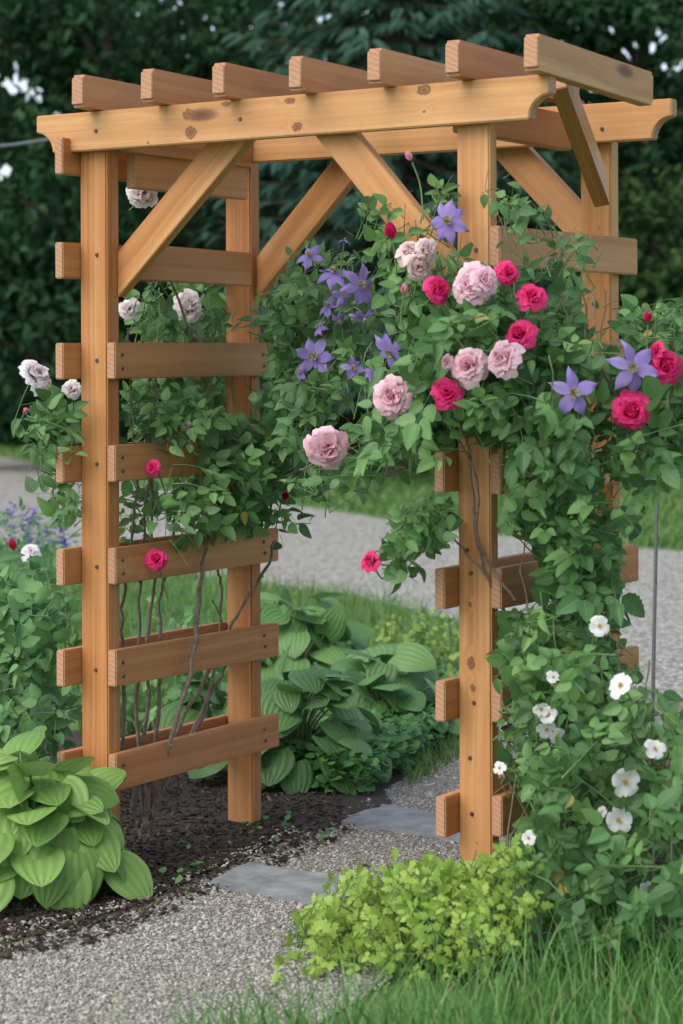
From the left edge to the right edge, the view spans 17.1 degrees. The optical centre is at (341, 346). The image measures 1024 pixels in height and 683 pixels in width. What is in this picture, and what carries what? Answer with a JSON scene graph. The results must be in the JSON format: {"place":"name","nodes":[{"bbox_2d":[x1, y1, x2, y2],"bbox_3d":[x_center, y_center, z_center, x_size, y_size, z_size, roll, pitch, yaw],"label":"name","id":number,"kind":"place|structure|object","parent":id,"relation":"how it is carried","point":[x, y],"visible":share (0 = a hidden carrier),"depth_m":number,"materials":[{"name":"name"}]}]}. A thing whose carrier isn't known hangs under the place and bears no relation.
{"place":"outdoors","nodes":[
{"label":"outdoors","id":0,"kind":"place"},
{"bbox_2d":[0,138,49,147],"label":"cable","id":1,"kind":"object","parent":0,"point":[23,143],"visible":0.27,"depth_m":13.35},
{"bbox_2d":[13,603,79,730],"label":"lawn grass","id":2,"kind":"structure","parent":0,"point":[60,648],"depth_m":10.41,"materials":[{"name":"green plant"}]},
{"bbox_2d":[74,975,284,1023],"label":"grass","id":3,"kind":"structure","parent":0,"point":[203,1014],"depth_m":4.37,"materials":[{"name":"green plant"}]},
{"bbox_2d":[0,457,682,698],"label":"driveway","id":4,"kind":"structure","parent":0,"point":[338,545],"depth_m":14.86,"materials":[{"name":"grey gravel"}]},
{"bbox_2d":[0,685,682,1023],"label":"path","id":5,"kind":"structure","parent":0,"point":[658,719],"depth_m":5.36,"materials":[{"name":"grey gravel"}]},
{"bbox_2d":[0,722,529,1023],"bbox_3d":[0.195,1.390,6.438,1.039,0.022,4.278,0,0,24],"label":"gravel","id":6,"kind":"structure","parent":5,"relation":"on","point":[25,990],"depth_m":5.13,"materials":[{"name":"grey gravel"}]},
{"bbox_2d":[0,443,682,548],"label":"lawn grass","id":7,"kind":"structure","parent":0,"point":[668,525],"depth_m":20.43,"materials":[{"name":"green plant"}]},
{"bbox_2d":[0,441,682,1023],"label":"ground","id":8,"kind":"structure","parent":0,"point":[390,981],"depth_m":5.34,"materials":[{"name":"brown soil"}]},
{"bbox_2d":[7,538,56,617],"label":"rose bush","id":9,"kind":"object","parent":8,"relation":"on","point":[30,549],"visible":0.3,"depth_m":8.93,"materials":[{"name":"white plant"}]},
{"bbox_2d":[0,496,80,608],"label":"catmint","id":10,"kind":"object","parent":8,"relation":"on","point":[48,548],"visible":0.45,"depth_m":10.74,"materials":[{"name":"green plant"}]},
{"bbox_2d":[0,0,168,444],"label":"tree","id":11,"kind":"object","parent":8,"relation":"on","point":[35,68],"visible":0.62,"depth_m":26.71,"materials":[{"name":"green plant"}]},
{"bbox_2d":[1,0,340,441],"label":"tree","id":12,"kind":"object","parent":8,"relation":"on","point":[199,32],"visible":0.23,"depth_m":28.67,"materials":[{"name":"green plant"}]},
{"bbox_2d":[0,725,454,959],"bbox_3d":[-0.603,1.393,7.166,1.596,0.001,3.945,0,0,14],"label":"mulch bed","id":13,"kind":"object","parent":8,"relation":"on","point":[375,796],"visible":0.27,"depth_m":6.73,"materials":[{"name":"brown wood"}]},
{"bbox_2d":[0,549,81,763],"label":"leafy perennial","id":14,"kind":"object","parent":13,"relation":"on","point":[32,635],"visible":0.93,"depth_m":6.69,"materials":[{"name":"green plant"}]},
{"bbox_2d":[0,730,152,911],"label":"hosta","id":15,"kind":"object","parent":13,"relation":"on","point":[62,841],"visible":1,"depth_m":5.67,"materials":[{"name":"green plant"}]},
{"bbox_2d":[120,595,227,732],"bbox_3d":[-0.625,1.158,8.201,0.447,0.557,0.883,0,0,-7],"label":"leafy perennial","id":16,"kind":"object","parent":13,"relation":"on","point":[186,618],"visible":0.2,"depth_m":8.14,"materials":[{"name":"green plant"}]},
{"bbox_2d":[153,679,227,769],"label":"hosta","id":17,"kind":"object","parent":13,"relation":"on","point":[168,711],"visible":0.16,"depth_m":7.52,"materials":[{"name":"green plant"}]},
{"bbox_2d":[153,810,337,882],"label":"weeds","id":18,"kind":"object","parent":13,"relation":"on","point":[276,837],"visible":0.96,"depth_m":6.37,"materials":[{"name":"green plant"}]},
{"bbox_2d":[188,640,391,793],"bbox_3d":[-0.154,1.190,7.312,0.629,0.462,0.606,0,0,32],"label":"hosta","id":19,"kind":"object","parent":13,"relation":"on","point":[349,726],"visible":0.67,"depth_m":7.17,"materials":[{"name":"green plant"}]},
{"bbox_2d":[188,589,406,710],"bbox_3d":[-0.197,1.184,8.736,0.819,0.484,0.805,0,0,32],"label":"hosta","id":20,"kind":"object","parent":13,"relation":"on","point":[329,626],"visible":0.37,"depth_m":8.59,"materials":[{"name":"green plant"}]},
{"bbox_2d":[231,238,401,508],"bbox_3d":[-0.059,0.548,6.275,0.428,1.702,1.144,0,0,-15],"label":"clematis","id":21,"kind":"object","parent":13,"relation":"on","point":[294,390],"visible":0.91,"depth_m":6.14,"materials":[{"name":"green plant"}]},
{"bbox_2d":[261,659,458,794],"bbox_3d":[0.135,1.332,8.127,0.608,0.175,2.377,0,0,16],"label":"ground cover","id":22,"kind":"object","parent":13,"relation":"on","point":[409,732],"visible":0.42,"depth_m":7.26,"materials":[{"name":"green plant"}]},
{"bbox_2d":[321,642,459,734],"bbox_3d":[0.191,1.259,8.128,0.638,0.393,0.604,0,0,32],"label":"hosta","id":23,"kind":"object","parent":13,"relation":"on","point":[413,688],"visible":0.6,"depth_m":8.04,"materials":[{"name":"green plant"}]},
{"bbox_2d":[58,543,458,735],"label":"grass","id":24,"kind":"structure","parent":8,"relation":"on","point":[373,619],"depth_m":11.80,"materials":[{"name":"green plant"}]},
{"bbox_2d":[209,862,354,904],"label":"stone slab","id":25,"kind":"structure","parent":8,"relation":"on","point":[286,884],"depth_m":5.84,"materials":[{"name":"grey stone"}]},
{"bbox_2d":[205,23,458,455],"bbox_3d":[0.023,-1.403,30.110,4.565,6.025,3.854,0,0,32],"label":"tree","id":26,"kind":"object","parent":8,"relation":"on","point":[349,416],"depth_m":29.79,"materials":[{"name":"green plant"}]},
{"bbox_2d":[0,0,682,447],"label":"woods","id":27,"kind":"object","parent":8,"relation":"on","point":[6,426],"visible":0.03,"depth_m":33.65,"materials":[{"name":"green plant"}]},
{"bbox_2d":[37,33,676,923],"bbox_3d":[0.038,0.354,6.016,1.548,2.149,0.905,0,0,32],"label":"garden arbor","id":28,"kind":"object","parent":8,"relation":"on","point":[187,145],"visible":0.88,"depth_m":6.02,"materials":[{"name":"brown wood"}]},
{"bbox_2d":[11,187,338,840],"bbox_3d":[-0.478,0.436,6.491,0.845,1.837,1.323,0,0,32],"label":"climbing rose","id":29,"kind":"object","parent":28,"relation":"attached to","point":[227,501],"visible":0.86,"depth_m":6.25,"materials":[{"name":"green plant"}]},
{"bbox_2d":[279,173,534,839],"bbox_3d":[0.167,0.433,5.521,0.476,1.705,1.149,0,0,-20],"label":"climbing rose","id":30,"kind":"object","parent":28,"relation":"attached to","point":[476,356],"visible":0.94,"depth_m":5.34,"materials":[{"name":"green plant"}]},
{"bbox_2d":[361,151,682,640],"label":"climbing rose","id":31,"kind":"object","parent":28,"relation":"attached to","point":[580,562],"visible":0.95,"depth_m":5.22,"materials":[{"name":"green plant"}]},
{"bbox_2d":[430,171,660,843],"bbox_3d":[0.487,0.425,5.299,0.554,1.690,0.296,0,0,32],"label":"clematis","id":32,"kind":"object","parent":28,"relation":"attached to","point":[447,222],"visible":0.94,"depth_m":5.28,"materials":[{"name":"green plant"}]},
{"bbox_2d":[156,0,626,478],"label":"conifer","id":33,"kind":"object","parent":8,"relation":"on","point":[390,19],"visible":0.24,"depth_m":24.55,"materials":[{"name":"green plant"}]},
{"bbox_2d":[341,804,459,840],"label":"stone slab","id":34,"kind":"structure","parent":8,"relation":"on","point":[396,819],"depth_m":6.60,"materials":[{"name":"grey stone"}]},
{"bbox_2d":[124,869,682,1023],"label":"grass","id":35,"kind":"structure","parent":8,"relation":"on","point":[553,1008],"depth_m":4.46,"materials":[{"name":"green plant"}]},
{"bbox_2d":[271,833,553,993],"bbox_3d":[0.161,1.300,5.083,0.630,0.483,0.827,0,0,0],"label":"lime plant","id":36,"kind":"object","parent":8,"relation":"on","point":[473,888],"visible":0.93,"depth_m":4.97,"materials":[{"name":"green plant"}]},
{"bbox_2d":[368,608,458,679],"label":"yellow plant","id":37,"kind":"object","parent":8,"relation":"on","point":[440,651],"visible":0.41,"depth_m":9.14,"materials":[{"name":"green plant"}]},
{"bbox_2d":[400,728,459,784],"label":"grass","id":38,"kind":"structure","parent":8,"relation":"on","point":[427,758],"depth_m":7.57,"materials":[{"name":"green plant"}]},
{"bbox_2d":[413,9,620,444],"bbox_3d":[2.439,-1.527,30.015,3.833,6.197,3.592,0,0,32],"label":"tree","id":39,"kind":"object","parent":8,"relation":"on","point":[506,173],"visible":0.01,"depth_m":29.55,"materials":[{"name":"green plant"}]},
{"bbox_2d":[443,0,682,270],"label":"tree","id":40,"kind":"object","parent":8,"relation":"on","point":[639,22],"visible":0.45,"depth_m":27.59,"materials":[{"name":"green plant"}]},
{"bbox_2d":[496,147,682,467],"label":"tree","id":41,"kind":"object","parent":8,"relation":"on","point":[652,281],"visible":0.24,"depth_m":25.60,"materials":[{"name":"green plant"}]},
{"bbox_2d":[643,748,660,939],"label":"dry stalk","id":42,"kind":"object","parent":8,"relation":"on","point":[654,764],"visible":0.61,"depth_m":4.95,"materials":[{"name":"plant"}]},
{"bbox_2d":[0,1,682,179],"label":"sky","id":43,"kind":"structure","parent":0,"point":[6,170],"materials":[{"name":"white"}]},
{"bbox_2d":[509,822,681,977],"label":"soil","id":44,"kind":"structure","parent":0,"point":[664,921],"depth_m":5.31,"materials":[{"name":"black soil"}]},
{"bbox_2d":[486,591,682,975],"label":"rose bush","id":45,"kind":"object","parent":44,"relation":"on","point":[585,783],"visible":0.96,"depth_m":4.98,"materials":[{"name":"green plant"}]},
{"bbox_2d":[649,503,658,953],"bbox_3d":[0.699,0.897,5.082,0.030,1.093,0.008,0,0,32],"label":"metal rod","id":46,"kind":"object","parent":44,"relation":"on","point":[654,622],"visible":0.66,"depth_m":5.08,"materials":[{"name":"metal"}]},
{"bbox_2d":[661,760,682,945],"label":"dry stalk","id":47,"kind":"object","parent":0,"point":[667,764],"visible":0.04,"depth_m":4.93,"materials":[{"name":"brown plant"}]}
]}

